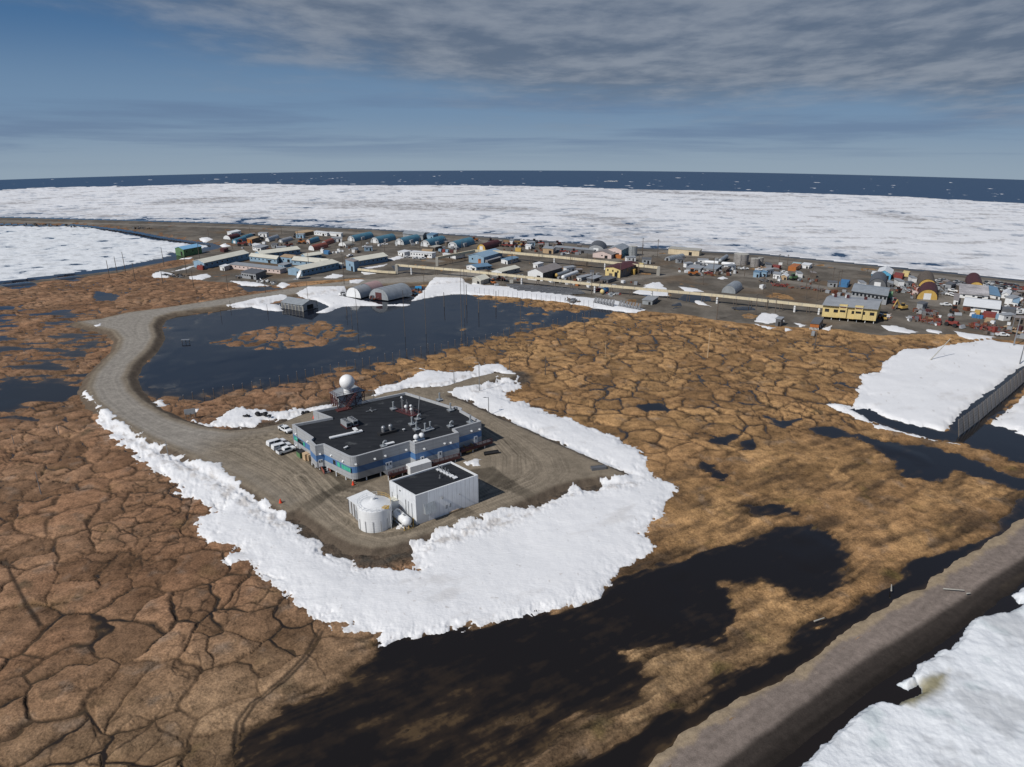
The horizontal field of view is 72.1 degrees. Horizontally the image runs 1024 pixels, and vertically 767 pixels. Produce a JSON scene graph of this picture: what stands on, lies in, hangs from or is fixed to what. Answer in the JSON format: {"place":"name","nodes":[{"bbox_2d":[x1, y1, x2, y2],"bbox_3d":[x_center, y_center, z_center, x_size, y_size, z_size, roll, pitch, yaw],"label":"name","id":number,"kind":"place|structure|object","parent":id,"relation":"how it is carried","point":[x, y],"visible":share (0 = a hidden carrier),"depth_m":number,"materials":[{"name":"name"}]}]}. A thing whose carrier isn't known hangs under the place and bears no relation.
{"place":"outdoors","nodes":[
{"label":"outdoors","id":0,"kind":"place"},
{"bbox_2d":[69,269,489,519],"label":"road","id":1,"kind":"structure","parent":0,"point":[110,382],"depth_m":266.46,"materials":[{"name":"gravel"}]},
{"bbox_2d":[339,374,354,393],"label":"radar dome","id":2,"kind":"structure","parent":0,"point":[346,382],"depth_m":216.65,"materials":[{"name":"white paint"}]},
{"bbox_2d":[447,237,474,247],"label":"quonset warehouse","id":3,"kind":"structure","parent":0,"point":[464,242],"depth_m":576.82,"materials":[{"name":"white paint"}]},
{"bbox_2d":[0,220,1023,766],"bbox_3d":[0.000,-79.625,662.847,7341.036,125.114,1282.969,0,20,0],"label":"ground","id":4,"kind":"structure","parent":0,"point":[876,514],"depth_m":174.67,"materials":[{"name":"soil"}]},
{"bbox_2d":[281,297,317,311],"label":"open bay shed","id":5,"kind":"structure","parent":4,"relation":"on","point":[298,304],"depth_m":374.34,"materials":[{"name":"metal"}]},
{"bbox_2d":[346,280,382,297],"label":"quonset hut","id":6,"kind":"object","parent":4,"relation":"on","point":[362,290],"visible":0.88,"depth_m":401.46,"materials":[{"name":"white paint"}]},
{"bbox_2d":[369,283,411,300],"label":"quonset hut","id":7,"kind":"object","parent":4,"relation":"on","point":[391,292],"visible":1,"depth_m":396.21,"materials":[{"name":"grey paint"}]},
{"bbox_2d":[182,373,627,557],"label":"gravel pad","id":8,"kind":"object","parent":4,"relation":"on","point":[524,467],"visible":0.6,"depth_m":190.16,"materials":[{"name":"gravel"}]},
{"bbox_2d":[266,438,285,446],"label":"pickup truck","id":9,"kind":"object","parent":8,"relation":"on","point":[272,441],"visible":0.81,"depth_m":208.47,"materials":[{"name":"white paint"}]},
{"bbox_2d":[271,442,291,450],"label":"pickup truck","id":10,"kind":"object","parent":8,"relation":"on","point":[276,446],"visible":0.84,"depth_m":205.85,"materials":[{"name":"white paint"}]},
{"bbox_2d":[278,424,292,433],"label":"pickup truck","id":11,"kind":"object","parent":8,"relation":"on","point":[286,429],"visible":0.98,"depth_m":217.98,"materials":[{"name":"white paint"}]},
{"bbox_2d":[276,445,296,454],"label":"pickup truck","id":12,"kind":"object","parent":8,"relation":"on","point":[284,449],"visible":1,"depth_m":203.79,"materials":[{"name":"white paint"}]},
{"bbox_2d":[347,490,376,519],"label":"tank shed","id":13,"kind":"structure","parent":8,"relation":"on","point":[352,503],"depth_m":171.06,"materials":[{"name":"white paint"}]},
{"bbox_2d":[357,492,392,532],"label":"water tank","id":14,"kind":"object","parent":8,"relation":"on","point":[374,513],"visible":1,"depth_m":163.99,"materials":[{"name":"metal"}]},
{"bbox_2d":[292,383,481,481],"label":"research station","id":15,"kind":"object","parent":8,"relation":"on","point":[364,454],"visible":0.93,"depth_m":201.25,"materials":[{"name":"white paint"}]},
{"bbox_2d":[329,427,362,438],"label":"roof duct","id":16,"kind":"object","parent":15,"relation":"on","point":[355,429],"visible":1,"depth_m":198.47,"materials":[{"name":"metal"}]},
{"bbox_2d":[340,418,351,428],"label":"air handler","id":17,"kind":"object","parent":15,"relation":"on","point":[345,423],"visible":1,"depth_m":203.25,"materials":[{"name":"grey paint"}]},
{"bbox_2d":[347,416,358,426],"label":"air handler","id":18,"kind":"object","parent":15,"relation":"on","point":[353,421],"visible":0.98,"depth_m":204.35,"materials":[{"name":"grey paint"}]},
{"bbox_2d":[377,424,396,435],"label":"twin fan","id":19,"kind":"object","parent":15,"relation":"on","point":[383,431],"visible":1,"depth_m":199.53},
{"bbox_2d":[396,396,417,416],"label":"antenna platform","id":20,"kind":"structure","parent":15,"relation":"on","point":[405,411],"depth_m":213.72,"materials":[{"name":"red paint"}]},
{"bbox_2d":[389,497,398,510],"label":"tank","id":21,"kind":"object","parent":8,"relation":"on","point":[395,502],"visible":0.24,"depth_m":170.39,"materials":[{"name":"metal"}]},
{"bbox_2d":[383,464,407,479],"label":"loading deck","id":22,"kind":"structure","parent":8,"relation":"on","point":[402,469],"depth_m":190.25,"materials":[{"name":"red paint"}]},
{"bbox_2d":[392,508,413,530],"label":"fuel tank","id":23,"kind":"object","parent":8,"relation":"on","point":[400,516],"visible":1,"depth_m":166.02,"materials":[{"name":"metal"}]},
{"bbox_2d":[406,458,431,473],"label":"storage container","id":24,"kind":"object","parent":8,"relation":"on","point":[419,465],"visible":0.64,"depth_m":191.63,"materials":[{"name":"metal"}]},
{"bbox_2d":[389,462,478,524],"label":"machinery building","id":25,"kind":"structure","parent":8,"relation":"on","point":[425,495],"depth_m":170.94,"materials":[{"name":"white paint"}]},
{"bbox_2d":[431,453,459,465],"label":"entrance deck","id":26,"kind":"structure","parent":8,"relation":"on","point":[444,459],"depth_m":196.61,"materials":[{"name":"red paint"}]},
{"bbox_2d":[459,438,492,455],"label":"side deck","id":27,"kind":"structure","parent":8,"relation":"on","point":[484,443],"depth_m":205.19,"materials":[{"name":"red paint"}]},
{"bbox_2d":[590,464,606,470],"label":"steel trough","id":28,"kind":"object","parent":8,"relation":"on","point":[598,467],"visible":1,"depth_m":194.38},
{"bbox_2d":[395,234,420,244],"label":"quonset warehouse","id":29,"kind":"structure","parent":4,"relation":"on","point":[410,239],"depth_m":595.10,"materials":[{"name":"white paint"}]},
{"bbox_2d":[605,261,638,277],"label":"yellow house","id":30,"kind":"structure","parent":4,"relation":"on","point":[627,267],"depth_m":459.86,"materials":[{"name":"paint"}]},
{"bbox_2d":[909,283,919,298],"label":"scrap pile","id":31,"kind":"object","parent":4,"relation":"on","point":[914,293],"visible":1,"depth_m":408.64,"materials":[{"name":"brown metal"}]},
{"bbox_2d":[910,308,938,315],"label":"scrap pile","id":32,"kind":"object","parent":4,"relation":"on","point":[929,312],"visible":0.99,"depth_m":363.56,"materials":[{"name":"red paint"}]},
{"bbox_2d":[966,320,1011,333],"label":"scrap pile","id":33,"kind":"object","parent":4,"relation":"on","point":[984,326],"visible":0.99,"depth_m":335.10,"materials":[{"name":"red paint"}]},
{"bbox_2d":[1011,315,1023,323],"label":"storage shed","id":34,"kind":"structure","parent":4,"relation":"on","point":[1017,319],"depth_m":347.04,"materials":[{"name":"grey wood"}]},
{"bbox_2d":[0,216,1023,766],"bbox_3d":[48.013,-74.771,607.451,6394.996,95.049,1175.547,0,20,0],"label":"pond water","id":35,"kind":"structure","parent":0,"point":[470,686],"depth_m":140.63,"materials":[{"name":"liquid"}]},
{"bbox_2d":[958,369,1023,436],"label":"snow fence","id":36,"kind":"object","parent":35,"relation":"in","point":[991,403],"visible":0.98,"depth_m":237.53,"materials":[{"name":"grey wood"}]},
{"bbox_2d":[0,171,1023,279],"bbox_3d":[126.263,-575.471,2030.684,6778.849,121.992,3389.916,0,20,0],"label":"sea ice","id":37,"kind":"structure","parent":0,"point":[982,238],"depth_m":843.92,"materials":[{"name":"ice"}]},
{"bbox_2d":[0,226,1023,766],"bbox_3d":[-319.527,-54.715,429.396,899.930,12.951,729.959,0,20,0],"label":"lagoon ice","id":38,"kind":"structure","parent":0,"point":[964,708],"depth_m":118.85,"materials":[{"name":"ice"}]},
{"bbox_2d":[0,218,1023,341],"bbox_3d":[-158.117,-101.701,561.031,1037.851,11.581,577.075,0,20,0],"label":"settlement earth","id":39,"kind":"structure","parent":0,"point":[670,277],"depth_m":462.35,"materials":[{"name":"soil"}]},
{"bbox_2d":[175,243,201,256],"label":"green hall","id":40,"kind":"structure","parent":39,"relation":"on","point":[188,250],"depth_m":541.76,"materials":[{"name":"paint"}]},
{"bbox_2d":[193,250,248,268],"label":"barracks","id":41,"kind":"structure","parent":39,"relation":"on","point":[225,258],"depth_m":501.67,"materials":[{"name":"metal"}]},
{"bbox_2d":[241,268,265,279],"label":"workshop","id":42,"kind":"structure","parent":39,"relation":"on","point":[253,273],"depth_m":453.25,"materials":[{"name":"grey paint"}]},
{"bbox_2d":[230,262,286,273],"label":"camp trailer","id":43,"kind":"object","parent":39,"relation":"on","point":[267,268],"visible":0.84,"depth_m":476.57,"materials":[{"name":"pink paint"}]},
{"bbox_2d":[252,244,268,250],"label":"bunk trailer","id":44,"kind":"object","parent":39,"relation":"on","point":[259,247],"visible":0.93,"depth_m":563.44,"materials":[{"name":"white paint"}]},
{"bbox_2d":[249,253,280,263],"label":"barracks","id":45,"kind":"structure","parent":39,"relation":"on","point":[266,258],"depth_m":509.62,"materials":[{"name":"metal"}]},
{"bbox_2d":[255,246,299,255],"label":"barracks","id":46,"kind":"structure","parent":39,"relation":"on","point":[293,250],"depth_m":534.38,"materials":[{"name":"metal"}]},
{"bbox_2d":[280,254,295,263],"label":"link block","id":47,"kind":"structure","parent":39,"relation":"on","point":[286,257],"depth_m":506.95,"materials":[{"name":"blue paint"}]},
{"bbox_2d":[291,256,328,264],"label":"barracks","id":48,"kind":"structure","parent":39,"relation":"on","point":[298,260],"depth_m":497.19,"materials":[{"name":"metal"}]},
{"bbox_2d":[301,251,321,257],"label":"barracks","id":49,"kind":"structure","parent":39,"relation":"on","point":[318,254],"depth_m":522.98,"materials":[{"name":"metal"}]},
{"bbox_2d":[288,259,339,275],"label":"barracks","id":50,"kind":"structure","parent":39,"relation":"on","point":[319,267],"depth_m":469.05,"materials":[{"name":"metal"}]},
{"bbox_2d":[308,242,327,250],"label":"quonset hut","id":51,"kind":"object","parent":39,"relation":"on","point":[314,247],"visible":1,"depth_m":565.97,"materials":[{"name":"red paint"}]},
{"bbox_2d":[345,258,358,271],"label":"utility block","id":52,"kind":"structure","parent":39,"relation":"on","point":[352,264],"depth_m":476.16,"materials":[{"name":"blue paint"}]},
{"bbox_2d":[347,232,373,240],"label":"quonset warehouse","id":53,"kind":"structure","parent":39,"relation":"on","point":[362,236],"depth_m":616.49,"materials":[{"name":"white paint"}]},
{"bbox_2d":[352,252,387,265],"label":"barracks","id":54,"kind":"structure","parent":39,"relation":"on","point":[376,258],"depth_m":503.10,"materials":[{"name":"metal"}]},
{"bbox_2d":[358,268,395,273],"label":"ground duct","id":55,"kind":"object","parent":39,"relation":"on","point":[376,271],"visible":1,"depth_m":467.50,"materials":[{"name":"beige metal"}]},
{"bbox_2d":[370,233,395,242],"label":"quonset warehouse","id":56,"kind":"structure","parent":39,"relation":"on","point":[384,238],"depth_m":603.85,"materials":[{"name":"white paint"}]},
{"bbox_2d":[403,230,426,239],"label":"grey warehouse","id":57,"kind":"structure","parent":39,"relation":"on","point":[423,235],"depth_m":625.07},
{"bbox_2d":[409,250,435,257],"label":"crew trailer","id":58,"kind":"object","parent":39,"relation":"on","point":[426,254],"visible":0.96,"depth_m":529.06,"materials":[{"name":"white paint"}]},
{"bbox_2d":[420,235,446,246],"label":"quonset warehouse","id":59,"kind":"structure","parent":39,"relation":"on","point":[437,240],"depth_m":584.92,"materials":[{"name":"white paint"}]},
{"bbox_2d":[466,263,491,269],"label":"blue roof house","id":60,"kind":"structure","parent":39,"relation":"on","point":[482,266],"depth_m":478.80,"materials":[{"name":"paint"}]},
{"bbox_2d":[472,274,488,283],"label":"beige shed","id":61,"kind":"structure","parent":39,"relation":"on","point":[482,279],"depth_m":436.25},
{"bbox_2d":[469,248,501,262],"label":"blue workshop","id":62,"kind":"structure","parent":39,"relation":"on","point":[481,257],"depth_m":506.99,"materials":[{"name":"paint"}]},
{"bbox_2d":[477,239,500,249],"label":"quonset hut","id":63,"kind":"object","parent":39,"relation":"on","point":[490,244],"visible":0.98,"depth_m":568.25,"materials":[{"name":"red paint"}]},
{"bbox_2d":[491,265,520,275],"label":"house","id":64,"kind":"structure","parent":39,"relation":"on","point":[512,269],"depth_m":465.51,"materials":[{"name":"white paint"}]},
{"bbox_2d":[501,256,518,263],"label":"hut","id":65,"kind":"object","parent":39,"relation":"on","point":[510,259],"visible":1,"depth_m":504.56,"materials":[{"name":"white paint"}]},
{"bbox_2d":[528,263,562,280],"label":"white warehouse","id":66,"kind":"structure","parent":39,"relation":"on","point":[549,270],"depth_m":447.61,"materials":[{"name":"paint"}]},
{"bbox_2d":[435,249,659,275],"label":"utilidor","id":67,"kind":"object","parent":39,"relation":"on","point":[554,257],"visible":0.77,"depth_m":495.45,"materials":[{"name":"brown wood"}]},
{"bbox_2d":[543,246,555,253],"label":"tan shed","id":68,"kind":"structure","parent":39,"relation":"on","point":[549,249],"depth_m":546.90,"materials":[{"name":"paint"}]},
{"bbox_2d":[554,245,595,253],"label":"open shed","id":69,"kind":"structure","parent":39,"relation":"on","point":[580,249],"depth_m":550.30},
{"bbox_2d":[588,240,606,250],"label":"quonset hangar","id":70,"kind":"structure","parent":39,"relation":"on","point":[597,245],"depth_m":548.89,"materials":[{"name":"white paint"}]},
{"bbox_2d":[593,248,615,258],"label":"house","id":71,"kind":"structure","parent":39,"relation":"on","point":[606,253],"depth_m":526.42,"materials":[{"name":"paint"}]},
{"bbox_2d":[599,275,616,282],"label":"yard shed","id":72,"kind":"structure","parent":39,"relation":"on","point":[607,279],"depth_m":441.75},
{"bbox_2d":[395,264,822,314],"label":"utilidor","id":73,"kind":"object","parent":39,"relation":"on","point":[819,307],"visible":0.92,"depth_m":403.24,"materials":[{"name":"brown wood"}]},
{"bbox_2d":[608,243,628,256],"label":"pink warehouse","id":74,"kind":"structure","parent":39,"relation":"on","point":[622,249],"depth_m":531.11,"materials":[{"name":"paint"}]},
{"bbox_2d":[628,245,637,255],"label":"silo","id":75,"kind":"object","parent":39,"relation":"on","point":[632,250],"visible":0.96,"depth_m":532.52,"materials":[{"name":"metal"}]},
{"bbox_2d":[642,295,658,304],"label":"grey shed","id":76,"kind":"structure","parent":39,"relation":"on","point":[649,300],"depth_m":384.40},
{"bbox_2d":[664,253,684,260],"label":"quonset hut","id":77,"kind":"object","parent":39,"relation":"on","point":[670,258],"visible":0.98,"depth_m":518.18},
{"bbox_2d":[668,246,701,255],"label":"long store","id":78,"kind":"structure","parent":39,"relation":"on","point":[685,251],"depth_m":541.22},
{"bbox_2d":[686,265,704,271],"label":"row shed","id":79,"kind":"structure","parent":39,"relation":"on","point":[699,268],"depth_m":476.35,"materials":[{"name":"grey metal"}]},
{"bbox_2d":[703,264,721,272],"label":"row shed","id":80,"kind":"structure","parent":39,"relation":"on","point":[708,267],"depth_m":473.65,"materials":[{"name":"grey metal"}]},
{"bbox_2d":[721,281,742,293],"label":"quonset hut","id":81,"kind":"object","parent":39,"relation":"on","point":[734,287],"visible":1,"depth_m":411.49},
{"bbox_2d":[733,253,748,265],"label":"fuel storage tank","id":82,"kind":"object","parent":39,"relation":"on","point":[741,259],"visible":0.96,"depth_m":497.75,"materials":[{"name":"metal"}]},
{"bbox_2d":[750,258,759,266],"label":"fuel storage tank","id":83,"kind":"object","parent":39,"relation":"on","point":[754,262],"visible":0.97,"depth_m":491.19,"materials":[{"name":"metal"}]},
{"bbox_2d":[788,263,800,270],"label":"orange container","id":84,"kind":"object","parent":39,"relation":"on","point":[794,267],"visible":1,"depth_m":479.18,"materials":[{"name":"metal"}]},
{"bbox_2d":[810,317,823,329],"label":"orange hut","id":85,"kind":"object","parent":39,"relation":"on","point":[816,322],"visible":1,"depth_m":336.03,"materials":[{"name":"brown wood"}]},
{"bbox_2d":[822,294,882,323],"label":"yellow building","id":86,"kind":"structure","parent":39,"relation":"on","point":[849,307],"depth_m":349.69,"materials":[{"name":"paint"}]},
{"bbox_2d":[851,283,889,304],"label":"grey bunkhouse","id":87,"kind":"structure","parent":39,"relation":"on","point":[868,291],"depth_m":390.59,"materials":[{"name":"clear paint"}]},
{"bbox_2d":[869,271,886,286],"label":"quonset hangar","id":88,"kind":"structure","parent":39,"relation":"on","point":[878,278],"depth_m":426.81,"materials":[{"name":"white paint"}]},
{"bbox_2d":[877,266,893,279],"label":"blue house","id":89,"kind":"structure","parent":39,"relation":"on","point":[887,271],"depth_m":454.35,"materials":[{"name":"white paint"}]},
{"bbox_2d":[892,300,907,310],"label":"excavator","id":90,"kind":"object","parent":39,"relation":"on","point":[902,306],"visible":1,"depth_m":372.28,"materials":[{"name":"yellow paint"}]},
{"bbox_2d":[908,315,941,325],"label":"scrap pile","id":91,"kind":"object","parent":39,"relation":"on","point":[937,321],"visible":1,"depth_m":349.32,"materials":[{"name":"red paint"}]},
{"bbox_2d":[917,271,935,285],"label":"quonset hangar","id":92,"kind":"structure","parent":39,"relation":"on","point":[924,276],"depth_m":433.44,"materials":[{"name":"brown metal"}]},
{"bbox_2d":[917,281,937,299],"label":"quonset hangar","id":93,"kind":"structure","parent":39,"relation":"on","point":[928,290],"depth_m":397.27,"materials":[{"name":"red paint"}]},
{"bbox_2d":[944,316,965,328],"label":"loader","id":94,"kind":"object","parent":39,"relation":"on","point":[950,320],"visible":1,"depth_m":340.53,"materials":[{"name":"red paint"}]},
{"bbox_2d":[949,305,961,315],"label":"loader","id":95,"kind":"object","parent":39,"relation":"on","point":[954,310],"visible":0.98,"depth_m":364.17,"materials":[{"name":"red paint"}]},
{"bbox_2d":[959,283,988,298],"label":"patched store","id":96,"kind":"structure","parent":39,"relation":"on","point":[974,291],"depth_m":404.21,"materials":[{"name":"white paint"}]},
{"bbox_2d":[965,272,982,284],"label":"quonset hangar","id":97,"kind":"structure","parent":39,"relation":"on","point":[974,278],"depth_m":430.92,"materials":[{"name":"red paint"}]},
{"bbox_2d":[963,297,1001,313],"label":"garage","id":98,"kind":"structure","parent":39,"relation":"on","point":[982,305],"depth_m":371.47,"materials":[{"name":"white paint"}]},
{"bbox_2d":[982,311,996,317],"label":"red container","id":99,"kind":"object","parent":39,"relation":"on","point":[989,314],"visible":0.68,"depth_m":357.70,"materials":[{"name":"metal"}]},
{"bbox_2d":[986,285,1000,299],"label":"blue roof store","id":100,"kind":"structure","parent":39,"relation":"on","point":[994,293],"depth_m":404.00,"materials":[{"name":"white paint"}]},
{"bbox_2d":[998,312,1015,320],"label":"storage trailer","id":101,"kind":"object","parent":39,"relation":"on","point":[1006,316],"visible":0.91,"depth_m":352.75,"materials":[{"name":"white paint"}]},
{"bbox_2d":[1001,306,1016,313],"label":"grey container","id":102,"kind":"object","parent":39,"relation":"on","point":[1008,309],"visible":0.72,"depth_m":364.40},
{"bbox_2d":[1004,294,1019,303],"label":"storage trailer","id":103,"kind":"object","parent":39,"relation":"on","point":[1009,298],"visible":0.64,"depth_m":387.03,"materials":[{"name":"white paint"}]},
{"bbox_2d":[0,170,1023,265],"bbox_3d":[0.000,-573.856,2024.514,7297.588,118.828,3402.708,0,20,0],"label":"sea","id":104,"kind":"structure","parent":0,"point":[1006,190],"depth_m":1648.08,"materials":[{"name":"blue liquid"}]},
{"bbox_2d":[0,224,1023,766],"bbox_3d":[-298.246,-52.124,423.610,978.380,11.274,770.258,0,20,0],"label":"lagoon water","id":105,"kind":"structure","parent":0,"point":[888,690],"depth_m":120.12,"materials":[{"name":"black liquid"}]},
{"bbox_2d":[0,0,1023,179],"label":"sky","id":106,"kind":"structure","parent":0,"point":[89,88],"materials":[{"name":"blue"}]},
{"bbox_2d":[82,237,1023,647],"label":"snow","id":107,"kind":"structure","parent":0,"point":[576,545],"depth_m":171.85,"materials":[{"name":"snow"}]},
{"bbox_2d":[594,297,614,306],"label":"snow fence","id":108,"kind":"object","parent":107,"relation":"on","point":[604,303],"visible":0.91,"depth_m":381.98,"materials":[{"name":"grey wood"}]},
{"bbox_2d":[618,300,641,309],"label":"snow fence","id":109,"kind":"object","parent":107,"relation":"on","point":[629,305],"visible":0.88,"depth_m":375.21,"materials":[{"name":"grey wood"}]},
{"bbox_2d":[649,519,1023,766],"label":"gravel road","id":110,"kind":"structure","parent":0,"point":[778,722],"depth_m":125.01,"materials":[{"name":"gravel"}]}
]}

